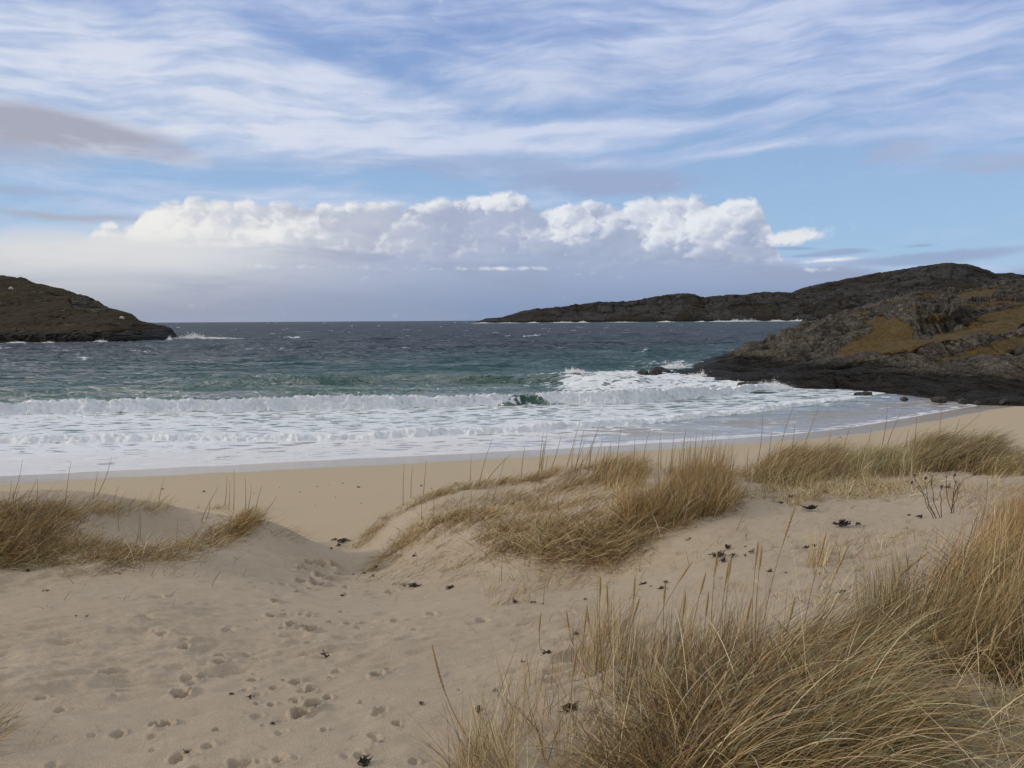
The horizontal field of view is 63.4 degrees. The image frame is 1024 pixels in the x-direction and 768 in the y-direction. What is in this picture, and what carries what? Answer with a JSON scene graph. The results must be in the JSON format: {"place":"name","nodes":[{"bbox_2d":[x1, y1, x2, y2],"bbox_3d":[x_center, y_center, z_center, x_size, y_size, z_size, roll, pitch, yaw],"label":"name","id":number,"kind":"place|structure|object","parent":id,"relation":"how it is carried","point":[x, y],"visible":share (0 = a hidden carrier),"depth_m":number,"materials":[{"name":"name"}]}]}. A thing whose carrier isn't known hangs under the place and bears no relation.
{"place":"outdoors","nodes":[
{"label":"outdoors","id":0,"kind":"place"},
{"bbox_2d":[0,685,63,765],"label":"dune grass","id":1,"kind":"structure","parent":0,"point":[2,732],"depth_m":3.27,"materials":[{"name":"beige plant"}]},
{"bbox_2d":[0,275,177,342],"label":"hills","id":2,"kind":"structure","parent":0,"point":[31,312],"depth_m":296.88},
{"bbox_2d":[0,487,318,580],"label":"dune grass","id":3,"kind":"structure","parent":0,"point":[28,529],"depth_m":7.29,"materials":[{"name":"beige plant"}]},
{"bbox_2d":[0,321,977,475],"bbox_3d":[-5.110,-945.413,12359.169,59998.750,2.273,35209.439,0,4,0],"label":"water","id":4,"kind":"structure","parent":0,"point":[377,361],"depth_m":66.19,"materials":[{"name":"liquid"}]},
{"bbox_2d":[8,331,243,342],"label":"spray","id":5,"kind":"object","parent":4,"relation":"on","point":[195,335],"visible":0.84,"depth_m":311.44,"materials":[{"name":"white liquid"}]},
{"bbox_2d":[0,385,831,443],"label":"spray","id":6,"kind":"object","parent":4,"relation":"on","point":[374,407],"visible":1,"depth_m":57.74,"materials":[{"name":"white liquid"}]},
{"bbox_2d":[480,319,800,322],"bbox_3d":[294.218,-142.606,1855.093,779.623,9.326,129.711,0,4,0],"label":"spray","id":7,"kind":"object","parent":4,"relation":"on","point":[668,321],"visible":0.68,"depth_m":1874.54,"materials":[{"name":"white liquid"}]},
{"bbox_2d":[637,369,648,374],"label":"rock","id":8,"kind":"object","parent":4,"relation":"in","point":[642,372],"visible":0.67,"depth_m":93.83,"materials":[{"name":"grey stone"}]},
{"bbox_2d":[649,368,662,374],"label":"rock","id":9,"kind":"object","parent":4,"relation":"in","point":[655,371],"visible":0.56,"depth_m":93.68,"materials":[{"name":"grey stone"}]},
{"bbox_2d":[560,358,795,389],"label":"spray","id":10,"kind":"object","parent":4,"relation":"on","point":[675,366],"visible":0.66,"depth_m":93.16,"materials":[{"name":"white liquid"}]},
{"bbox_2d":[737,381,767,385],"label":"rock","id":11,"kind":"object","parent":4,"relation":"in","point":[748,382],"visible":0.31,"depth_m":76.08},
{"bbox_2d":[753,392,777,393],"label":"rock","id":12,"kind":"object","parent":4,"relation":"in","point":[764,392],"visible":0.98,"depth_m":68.93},
{"bbox_2d":[854,391,872,395],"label":"rock","id":13,"kind":"object","parent":4,"relation":"in","point":[865,393],"visible":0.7,"depth_m":66.51,"materials":[{"name":"grey stone"}]},
{"bbox_2d":[0,405,1023,767],"bbox_3d":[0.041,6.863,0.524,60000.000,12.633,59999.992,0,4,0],"label":"sand","id":14,"kind":"structure","parent":0,"point":[154,675],"depth_m":5.46,"materials":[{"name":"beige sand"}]},
{"bbox_2d":[334,538,350,542],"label":"seaweed clump","id":15,"kind":"object","parent":14,"relation":"on","point":[342,539],"visible":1,"depth_m":10.93,"materials":[{"name":"black plant"}]},
{"bbox_2d":[356,754,372,765],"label":"seaweed clump","id":16,"kind":"object","parent":14,"relation":"on","point":[364,761],"visible":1,"depth_m":3.04,"materials":[{"name":"black plant"}]},
{"bbox_2d":[409,582,421,586],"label":"seaweed clump","id":17,"kind":"object","parent":14,"relation":"on","point":[414,584],"visible":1,"depth_m":7.17,"materials":[{"name":"black plant"}]},
{"bbox_2d":[432,645,481,760],"bbox_3d":[-0.202,1.185,3.058,0.200,0.440,0.014,1,5,15],"label":"seed stalk","id":18,"kind":"object","parent":14,"relation":"on","point":[438,672],"visible":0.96,"depth_m":3.06,"materials":[{"name":"brown plant"}]},
{"bbox_2d":[478,438,492,488],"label":"seed stalk","id":19,"kind":"object","parent":14,"relation":"on","point":[483,466],"visible":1,"depth_m":11.12,"materials":[{"name":"brown plant"}]},
{"bbox_2d":[538,612,540,649],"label":"seed stalk","id":20,"kind":"object","parent":14,"relation":"on","point":[539,628],"visible":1,"depth_m":4.47,"materials":[{"name":"brown plant"}]},
{"bbox_2d":[346,432,783,608],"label":"dune grass","id":21,"kind":"structure","parent":14,"relation":"on","point":[633,516],"depth_m":7.79,"materials":[{"name":"beige plant"}]},
{"bbox_2d":[559,701,579,711],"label":"seaweed clump","id":22,"kind":"object","parent":14,"relation":"on","point":[568,706],"visible":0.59,"depth_m":3.45,"materials":[{"name":"black plant"}]},
{"bbox_2d":[566,609,572,643],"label":"seed stalk","id":23,"kind":"object","parent":14,"relation":"on","point":[567,619],"visible":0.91,"depth_m":4.40,"materials":[{"name":"brown plant"}]},
{"bbox_2d":[570,650,576,720],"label":"seed stalk","id":24,"kind":"object","parent":14,"relation":"on","point":[573,665],"visible":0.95,"depth_m":3.35,"materials":[{"name":"brown plant"}]},
{"bbox_2d":[583,609,586,669],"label":"seed stalk","id":25,"kind":"object","parent":14,"relation":"on","point":[584,624],"visible":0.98,"depth_m":4.02,"materials":[{"name":"brown plant"}]},
{"bbox_2d":[586,604,591,636],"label":"seed stalk","id":26,"kind":"object","parent":14,"relation":"on","point":[588,618],"visible":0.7,"depth_m":4.35,"materials":[{"name":"brown plant"}]},
{"bbox_2d":[598,576,601,666],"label":"seed stalk","id":27,"kind":"object","parent":14,"relation":"on","point":[599,591],"visible":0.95,"depth_m":3.95,"materials":[{"name":"brown plant"}]},
{"bbox_2d":[606,585,612,655],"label":"seed stalk","id":28,"kind":"object","parent":14,"relation":"on","point":[607,610],"visible":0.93,"depth_m":4.05,"materials":[{"name":"brown plant"}]},
{"bbox_2d":[625,655,628,738],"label":"seed stalk","id":29,"kind":"object","parent":14,"relation":"on","point":[626,671],"visible":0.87,"depth_m":3.17,"materials":[{"name":"brown plant"}]},
{"bbox_2d":[621,597,639,665],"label":"seed stalk","id":30,"kind":"object","parent":14,"relation":"on","point":[636,607],"visible":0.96,"depth_m":3.93,"materials":[{"name":"brown plant"}]},
{"bbox_2d":[632,577,635,662],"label":"seed stalk","id":31,"kind":"object","parent":14,"relation":"on","point":[634,585],"visible":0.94,"depth_m":4.01,"materials":[{"name":"brown plant"}]},
{"bbox_2d":[659,630,666,691],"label":"seed stalk","id":32,"kind":"object","parent":14,"relation":"on","point":[660,644],"visible":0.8,"depth_m":3.56,"materials":[{"name":"brown plant"}]},
{"bbox_2d":[663,582,665,648],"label":"seed stalk","id":33,"kind":"object","parent":14,"relation":"on","point":[664,592],"visible":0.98,"depth_m":4.19,"materials":[{"name":"brown plant"}]},
{"bbox_2d":[653,561,691,626],"bbox_3d":[0.882,1.183,4.598,0.247,0.393,0.014,-1,4,-11],"label":"seed stalk","id":34,"kind":"object","parent":14,"relation":"on","point":[683,574],"visible":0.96,"depth_m":4.60,"materials":[{"name":"brown plant"}]},
{"bbox_2d":[682,592,685,645],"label":"seed stalk","id":35,"kind":"object","parent":14,"relation":"on","point":[684,602],"visible":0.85,"depth_m":4.15,"materials":[{"name":"brown plant"}]},
{"bbox_2d":[686,440,690,492],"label":"seed stalk","id":36,"kind":"object","parent":14,"relation":"on","point":[689,465],"visible":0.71,"depth_m":7.58,"materials":[{"name":"brown plant"}]},
{"bbox_2d":[690,572,705,647],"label":"seed stalk","id":37,"kind":"object","parent":14,"relation":"on","point":[702,583],"visible":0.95,"depth_m":4.13,"materials":[{"name":"brown plant"}]},
{"bbox_2d":[703,592,708,667],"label":"seed stalk","id":38,"kind":"object","parent":14,"relation":"on","point":[706,605],"visible":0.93,"depth_m":3.62,"materials":[{"name":"brown plant"}]},
{"bbox_2d":[702,441,709,515],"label":"seed stalk","id":39,"kind":"object","parent":14,"relation":"on","point":[704,479],"visible":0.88,"depth_m":7.42,"materials":[{"name":"brown plant"}]},
{"bbox_2d":[708,427,713,499],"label":"seed stalk","id":40,"kind":"object","parent":14,"relation":"on","point":[709,462],"visible":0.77,"depth_m":7.94,"materials":[{"name":"brown plant"}]},
{"bbox_2d":[711,551,717,636],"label":"seed stalk","id":41,"kind":"object","parent":14,"relation":"on","point":[715,563],"visible":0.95,"depth_m":4.11,"materials":[{"name":"brown plant"}]},
{"bbox_2d":[712,446,716,509],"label":"seed stalk","id":42,"kind":"object","parent":14,"relation":"on","point":[712,476],"visible":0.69,"depth_m":7.54,"materials":[{"name":"brown plant"}]},
{"bbox_2d":[708,550,725,556],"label":"seaweed clump","id":43,"kind":"object","parent":14,"relation":"on","point":[719,555],"visible":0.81,"depth_m":6.24,"materials":[{"name":"black plant"}]},
{"bbox_2d":[719,561,728,652],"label":"seed stalk","id":44,"kind":"object","parent":14,"relation":"on","point":[726,574],"visible":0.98,"depth_m":3.92,"materials":[{"name":"brown plant"}]},
{"bbox_2d":[723,554,731,653],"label":"seed stalk","id":45,"kind":"object","parent":14,"relation":"on","point":[729,566],"visible":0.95,"depth_m":3.90,"materials":[{"name":"brown plant"}]},
{"bbox_2d":[743,597,751,639],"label":"seed stalk","id":46,"kind":"object","parent":14,"relation":"on","point":[749,608],"visible":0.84,"depth_m":3.81,"materials":[{"name":"brown plant"}]},
{"bbox_2d":[751,542,758,643],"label":"seed stalk","id":47,"kind":"object","parent":14,"relation":"on","point":[756,554],"visible":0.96,"depth_m":3.97,"materials":[{"name":"brown plant"}]},
{"bbox_2d":[755,546,761,641],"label":"seed stalk","id":48,"kind":"object","parent":14,"relation":"on","point":[760,557],"visible":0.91,"depth_m":3.97,"materials":[{"name":"brown plant"}]},
{"bbox_2d":[757,414,762,461],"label":"seed stalk","id":49,"kind":"object","parent":14,"relation":"on","point":[761,437],"visible":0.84,"depth_m":11.44,"materials":[{"name":"brown plant"}]},
{"bbox_2d":[760,504,795,641],"bbox_3d":[1.264,0.928,3.955,0.194,0.722,0.013,-1,5,-14],"label":"seed stalk","id":50,"kind":"object","parent":14,"relation":"on","point":[789,523],"visible":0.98,"depth_m":3.95,"materials":[{"name":"brown plant"}]},
{"bbox_2d":[785,597,794,644],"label":"seed stalk","id":51,"kind":"object","parent":14,"relation":"on","point":[791,610],"visible":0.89,"depth_m":3.60,"materials":[{"name":"brown plant"}]},
{"bbox_2d":[801,505,817,509],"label":"seaweed clump","id":52,"kind":"object","parent":14,"relation":"on","point":[809,507],"visible":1,"depth_m":7.60,"materials":[{"name":"black plant"}]},
{"bbox_2d":[804,532,826,623],"bbox_3d":[1.424,0.977,3.920,0.145,0.550,0.013,-2,5,-19],"label":"seed stalk","id":53,"kind":"object","parent":14,"relation":"on","point":[821,551],"visible":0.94,"depth_m":3.92,"materials":[{"name":"brown plant"}]},
{"bbox_2d":[820,543,849,628],"bbox_3d":[1.502,0.992,3.876,0.167,0.489,0.014,-2,5,-17],"label":"seed stalk","id":54,"kind":"object","parent":14,"relation":"on","point":[841,559],"visible":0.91,"depth_m":3.87,"materials":[{"name":"brown plant"}]},
{"bbox_2d":[832,519,850,526],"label":"seaweed clump","id":55,"kind":"object","parent":14,"relation":"on","point":[841,523],"visible":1,"depth_m":6.71,"materials":[{"name":"black plant"}]},
{"bbox_2d":[900,397,908,401],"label":"rock","id":56,"kind":"object","parent":14,"relation":"on","point":[904,399],"visible":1,"depth_m":59.22,"materials":[{"name":"grey stone"}]},
{"bbox_2d":[887,552,928,601],"bbox_3d":[1.918,0.972,4.018,0.222,0.315,0.024,-1,5,-13],"label":"seed stalk","id":57,"kind":"object","parent":14,"relation":"on","point":[908,567],"visible":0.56,"depth_m":4.01,"materials":[{"name":"brown plant"}]},
{"bbox_2d":[910,468,944,517],"bbox_3d":[3.271,0.862,6.519,0.280,0.420,0.078,0,4,0],"label":"dead plant","id":58,"kind":"object","parent":14,"relation":"on","point":[925,478],"visible":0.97,"depth_m":6.51,"materials":[{"name":"brown plant"}]},
{"bbox_2d":[931,396,947,402],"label":"rock","id":59,"kind":"object","parent":14,"relation":"on","point":[937,399],"visible":1,"depth_m":59.23,"materials":[{"name":"grey stone"}]},
{"bbox_2d":[941,451,975,512],"bbox_3d":[3.731,0.820,6.922,0.293,0.534,0.098,0,4,0],"label":"dead plant","id":60,"kind":"object","parent":14,"relation":"on","point":[954,475],"visible":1,"depth_m":6.92,"materials":[{"name":"brown plant"}]},
{"bbox_2d":[957,398,967,404],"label":"rock","id":61,"kind":"object","parent":14,"relation":"on","point":[963,401],"visible":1,"depth_m":57.31,"materials":[{"name":"grey stone"}]},
{"bbox_2d":[979,475,987,529],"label":"seed stalk","id":62,"kind":"object","parent":14,"relation":"on","point":[985,504],"visible":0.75,"depth_m":5.56,"materials":[{"name":"brown plant"}]},
{"bbox_2d":[987,625,996,679],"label":"seed stalk","id":63,"kind":"object","parent":14,"relation":"on","point":[992,640],"visible":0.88,"depth_m":3.01,"materials":[{"name":"brown plant"}]},
{"bbox_2d":[999,399,1008,404],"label":"rock","id":64,"kind":"object","parent":14,"relation":"on","point":[1003,401],"visible":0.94,"depth_m":56.30,"materials":[{"name":"grey stone"}]},
{"bbox_2d":[0,0,1023,322],"label":"sky","id":65,"kind":"structure","parent":0,"point":[162,161],"materials":[{"name":"blue"}]},
{"bbox_2d":[397,571,702,767],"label":"dune grass","id":66,"kind":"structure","parent":0,"point":[476,747],"depth_m":3.12,"materials":[{"name":"beige plant"}]},
{"bbox_2d":[475,288,939,322],"bbox_3d":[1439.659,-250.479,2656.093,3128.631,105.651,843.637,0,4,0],"label":"headland","id":67,"kind":"structure","parent":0,"point":[758,306],"depth_m":2353.10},
{"bbox_2d":[517,540,1023,767],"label":"dune grass","id":68,"kind":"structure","parent":0,"point":[763,713],"depth_m":2.78,"materials":[{"name":"beige plant"}]},
{"bbox_2d":[801,526,839,575],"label":"dune grass","id":69,"kind":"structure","parent":0,"point":[811,557],"depth_m":5.44,"materials":[{"name":"beige plant"}]},
{"bbox_2d":[663,278,1023,405],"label":"rocky headland","id":70,"kind":"structure","parent":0,"point":[950,343],"depth_m":87.72,"materials":[{"name":"stone"}]},
{"bbox_2d":[714,377,729,379],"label":"rock","id":71,"kind":"object","parent":70,"relation":"on","point":[724,378],"visible":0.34,"depth_m":84.00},
{"bbox_2d":[735,423,1023,505],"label":"dune grass","id":72,"kind":"structure","parent":0,"point":[794,468],"depth_m":10.27,"materials":[{"name":"beige plant"}]},
{"bbox_2d":[792,263,1023,292],"bbox_3d":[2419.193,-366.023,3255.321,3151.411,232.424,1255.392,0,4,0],"label":"hills","id":73,"kind":"structure","parent":0,"point":[940,276],"depth_m":3096.86,"materials":[{"name":"grey stone"}]},
{"bbox_2d":[813,473,1023,767],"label":"dune grass","id":74,"kind":"structure","parent":0,"point":[994,564],"depth_m":3.33,"materials":[{"name":"beige plant"}]}
]}

